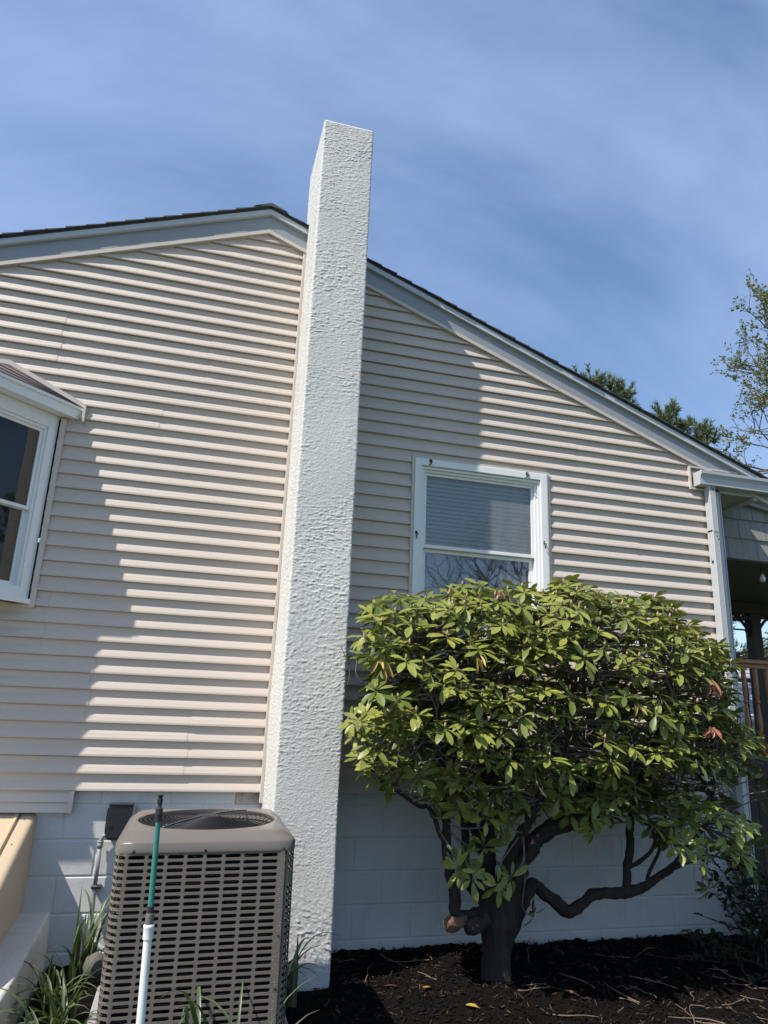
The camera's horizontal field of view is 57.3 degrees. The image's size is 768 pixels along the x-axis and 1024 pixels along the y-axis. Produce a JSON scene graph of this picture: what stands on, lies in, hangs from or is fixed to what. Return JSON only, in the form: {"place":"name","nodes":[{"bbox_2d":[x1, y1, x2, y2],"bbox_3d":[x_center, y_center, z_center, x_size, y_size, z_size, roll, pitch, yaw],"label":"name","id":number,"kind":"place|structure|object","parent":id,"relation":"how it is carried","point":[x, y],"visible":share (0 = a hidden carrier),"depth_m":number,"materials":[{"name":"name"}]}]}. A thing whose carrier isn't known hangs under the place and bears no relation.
{"place":"outdoors","nodes":[
{"label":"outdoors","id":0,"kind":"place"},
{"bbox_2d":[0,120,767,991],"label":"house","id":1,"kind":"structure","parent":0,"point":[328,418],"depth_m":5.02,"materials":[{"name":"plastic"}]},
{"bbox_2d":[0,813,50,1023],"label":"cellar bulkhead","id":2,"kind":"object","parent":1,"relation":"attached to","point":[24,935],"visible":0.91,"depth_m":3.81,"materials":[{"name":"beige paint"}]},
{"bbox_2d":[0,813,36,943],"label":"door","id":3,"kind":"structure","parent":2,"relation":"in","point":[15,858],"depth_m":3.95,"materials":[{"name":"beige paint"}]},
{"bbox_2d":[0,359,86,607],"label":"bay window","id":4,"kind":"structure","parent":1,"relation":"in","point":[31,411],"depth_m":4.64,"materials":[{"name":"white plastic"}]},
{"bbox_2d":[89,802,134,951],"bbox_3d":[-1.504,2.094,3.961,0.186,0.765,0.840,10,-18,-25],"label":"disconnect box","id":5,"kind":"object","parent":1,"relation":"attached to","point":[119,816],"visible":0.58,"depth_m":4.27,"materials":[{"name":"black plastic"}]},
{"bbox_2d":[352,452,552,642],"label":"window","id":6,"kind":"structure","parent":1,"relation":"in","point":[491,524],"depth_m":5.66,"materials":[{"name":"white plastic"}]},
{"bbox_2d":[0,0,767,650],"label":"sky","id":7,"kind":"structure","parent":0,"point":[586,181],"materials":[{"name":"blue"}]},
{"bbox_2d":[20,932,767,1023],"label":"mulch bed","id":8,"kind":"object","parent":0,"point":[308,1002],"visible":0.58,"depth_m":3.97,"materials":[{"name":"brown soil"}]},
{"bbox_2d":[8,990,71,1023],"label":"daylily clump","id":9,"kind":"object","parent":8,"relation":"on","point":[36,1020],"visible":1,"depth_m":2.75,"materials":[{"name":"green plant"}]},
{"bbox_2d":[0,968,101,1023],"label":"daylily clump","id":10,"kind":"object","parent":8,"relation":"on","point":[52,1018],"visible":0.83,"depth_m":3.06,"materials":[{"name":"green plant"}]},
{"bbox_2d":[9,947,103,1023],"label":"daylily clump","id":11,"kind":"object","parent":8,"relation":"on","point":[45,1003],"visible":0.66,"depth_m":3.42,"materials":[{"name":"green plant"}]},
{"bbox_2d":[52,888,110,989],"bbox_3d":[-1.627,2.318,3.852,0.498,0.490,0.431,-10,-20,38],"label":"daylily clump","id":12,"kind":"object","parent":8,"relation":"on","point":[76,963],"visible":0.72,"depth_m":3.80,"materials":[{"name":"green plant"}]},
{"bbox_2d":[83,952,103,979],"bbox_3d":[-1.490,2.340,3.626,0.121,0.125,0.124,6,-16,-14],"label":"stone","id":13,"kind":"object","parent":8,"relation":"on","point":[96,964],"visible":0.77,"depth_m":3.58,"materials":[{"name":"grey stone"}]},
{"bbox_2d":[136,794,163,1023],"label":"extension pole","id":14,"kind":"object","parent":8,"relation":"on","point":[148,928],"visible":1,"depth_m":2.44,"materials":[{"name":"white plastic"}]},
{"bbox_2d":[87,986,287,1023],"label":"equipment pad","id":15,"kind":"object","parent":8,"relation":"on","point":[92,1020],"visible":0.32,"depth_m":3.19,"materials":[{"name":"grey concrete"}]},
{"bbox_2d":[96,808,294,1023],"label":"air conditioner","id":16,"kind":"object","parent":15,"relation":"on","point":[223,896],"visible":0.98,"depth_m":2.96,"materials":[{"name":"paint"}]},
{"bbox_2d":[162,985,236,1023],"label":"daylily clump","id":17,"kind":"object","parent":8,"relation":"on","point":[196,1013],"visible":0.83,"depth_m":2.57,"materials":[{"name":"green plant"}]},
{"bbox_2d":[197,975,317,1023],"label":"daylily clump","id":18,"kind":"object","parent":8,"relation":"on","point":[227,1015],"visible":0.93,"depth_m":2.77,"materials":[{"name":"green plant"}]},
{"bbox_2d":[281,932,341,1007],"bbox_3d":[-0.478,2.323,3.587,0.374,0.416,0.664,-10,-20,37],"label":"daylily clump","id":19,"kind":"object","parent":8,"relation":"on","point":[292,982],"visible":0.56,"depth_m":3.65,"materials":[{"name":"green plant"}]},
{"bbox_2d":[379,954,407,967],"bbox_3d":[0.065,2.792,4.375,0.238,0.026,0.030,-11,-21,40],"label":"fallen twig","id":20,"kind":"object","parent":8,"relation":"on","point":[392,960],"visible":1,"depth_m":4.38,"materials":[{"name":"brown wood"}]},
{"bbox_2d":[384,958,429,961],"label":"fallen twig","id":21,"kind":"object","parent":8,"relation":"on","point":[413,960],"visible":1,"depth_m":4.39,"materials":[{"name":"brown wood"}]},
{"bbox_2d":[466,1003,478,1007],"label":"fallen leaf","id":22,"kind":"object","parent":8,"relation":"on","point":[471,1004],"visible":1,"depth_m":3.68,"materials":[{"name":"yellow plant"}]},
{"bbox_2d":[518,985,551,990],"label":"fallen twig","id":23,"kind":"object","parent":8,"relation":"on","point":[534,988],"visible":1,"depth_m":3.90,"materials":[{"name":"brown wood"}]},
{"bbox_2d":[338,574,767,983],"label":"rhododendron bush","id":24,"kind":"object","parent":8,"relation":"on","point":[503,896],"visible":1,"depth_m":4.16,"materials":[{"name":"green plant"}]},
{"bbox_2d":[546,1012,597,1016],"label":"fallen twig","id":25,"kind":"object","parent":8,"relation":"on","point":[572,1015],"visible":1,"depth_m":3.62,"materials":[{"name":"brown wood"}]},
{"bbox_2d":[559,972,594,988],"bbox_3d":[1.131,2.739,4.111,0.212,0.022,0.030,1,-11,32],"label":"fallen twig","id":26,"kind":"object","parent":8,"relation":"on","point":[578,979],"visible":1,"depth_m":4.11,"materials":[{"name":"brown wood"}]},
{"bbox_2d":[604,982,639,1003],"bbox_3d":[1.339,2.728,3.987,0.028,0.020,0.286,10,-17,-24],"label":"fallen twig","id":27,"kind":"object","parent":8,"relation":"on","point":[623,994],"visible":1,"depth_m":3.94,"materials":[{"name":"brown wood"}]},
{"bbox_2d":[633,987,656,997],"bbox_3d":[1.483,2.733,3.997,0.029,0.047,0.284,5,-16,-11],"label":"fallen twig","id":28,"kind":"object","parent":8,"relation":"on","point":[643,991],"visible":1,"depth_m":4.01,"materials":[{"name":"brown wood"}]},
{"bbox_2d":[630,976,677,988],"bbox_3d":[1.608,2.789,4.174,0.286,0.018,0.040,-10,-20,36],"label":"fallen twig","id":29,"kind":"object","parent":8,"relation":"on","point":[651,980],"visible":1,"depth_m":4.19,"materials":[{"name":"brown wood"}]},
{"bbox_2d":[668,1016,724,1023],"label":"fallen twig","id":30,"kind":"object","parent":8,"relation":"on","point":[698,1018],"visible":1,"depth_m":3.61,"materials":[{"name":"brown wood"}]},
{"bbox_2d":[642,848,767,982],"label":"holly shrub","id":31,"kind":"object","parent":8,"relation":"on","point":[758,954],"visible":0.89,"depth_m":4.59,"materials":[{"name":"green plant"}]},
{"bbox_2d":[693,1020,725,1023],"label":"fallen twig","id":32,"kind":"object","parent":8,"relation":"on","point":[706,1022],"visible":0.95,"depth_m":3.59,"materials":[{"name":"brown wood"}]},
{"bbox_2d":[690,1005,730,1008],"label":"fallen twig","id":33,"kind":"object","parent":8,"relation":"on","point":[708,1007],"visible":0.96,"depth_m":3.85,"materials":[{"name":"brown wood"}]},
{"bbox_2d":[722,996,746,1004],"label":"fallen twig","id":34,"kind":"object","parent":8,"relation":"on","point":[735,1002],"visible":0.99,"depth_m":3.93,"materials":[{"name":"brown wood"}]},
{"bbox_2d":[713,965,757,986],"bbox_3d":[2.127,2.826,4.274,0.041,0.045,0.283,13,-19,-34],"label":"fallen twig","id":35,"kind":"object","parent":8,"relation":"on","point":[735,977],"visible":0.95,"depth_m":4.25,"materials":[{"name":"brown wood"}]},
{"bbox_2d":[570,363,642,408],"bbox_3d":[5.605,1.338,17.466,3.263,10.558,3.109,6,-16,-14],"label":"pine tree","id":36,"kind":"object","parent":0,"point":[619,389],"visible":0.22,"depth_m":18.39,"materials":[{"name":"green plant"}]},
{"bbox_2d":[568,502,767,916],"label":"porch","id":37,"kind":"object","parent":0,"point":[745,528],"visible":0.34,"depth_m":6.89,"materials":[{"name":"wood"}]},
{"bbox_2d":[759,564,765,581],"bbox_3d":[3.741,0.604,6.949,0.058,0.190,0.060,6,-16,-14],"label":"string light","id":38,"kind":"object","parent":37,"relation":"hanging from","point":[762,578],"visible":1,"depth_m":6.93,"materials":[{"name":"clear glass"}]},
{"bbox_2d":[649,398,722,444],"bbox_3d":[7.534,1.842,18.044,4.746,10.050,4.181,1,-16,6],"label":"pine tree","id":39,"kind":"object","parent":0,"point":[670,413],"visible":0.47,"depth_m":18.87,"materials":[{"name":"green plant"}]},
{"bbox_2d":[710,269,767,474],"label":"maple tree","id":40,"kind":"object","parent":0,"point":[755,395],"visible":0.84,"depth_m":26.33,"materials":[{"name":"green plant"}]},
{"bbox_2d":[736,650,755,751],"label":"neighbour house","id":41,"kind":"structure","parent":0,"point":[742,703],"depth_m":20.61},
{"bbox_2d":[732,614,767,660],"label":"pine tree","id":42,"kind":"object","parent":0,"point":[743,648],"visible":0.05,"depth_m":18.30,"materials":[{"name":"green plant"}]}
]}

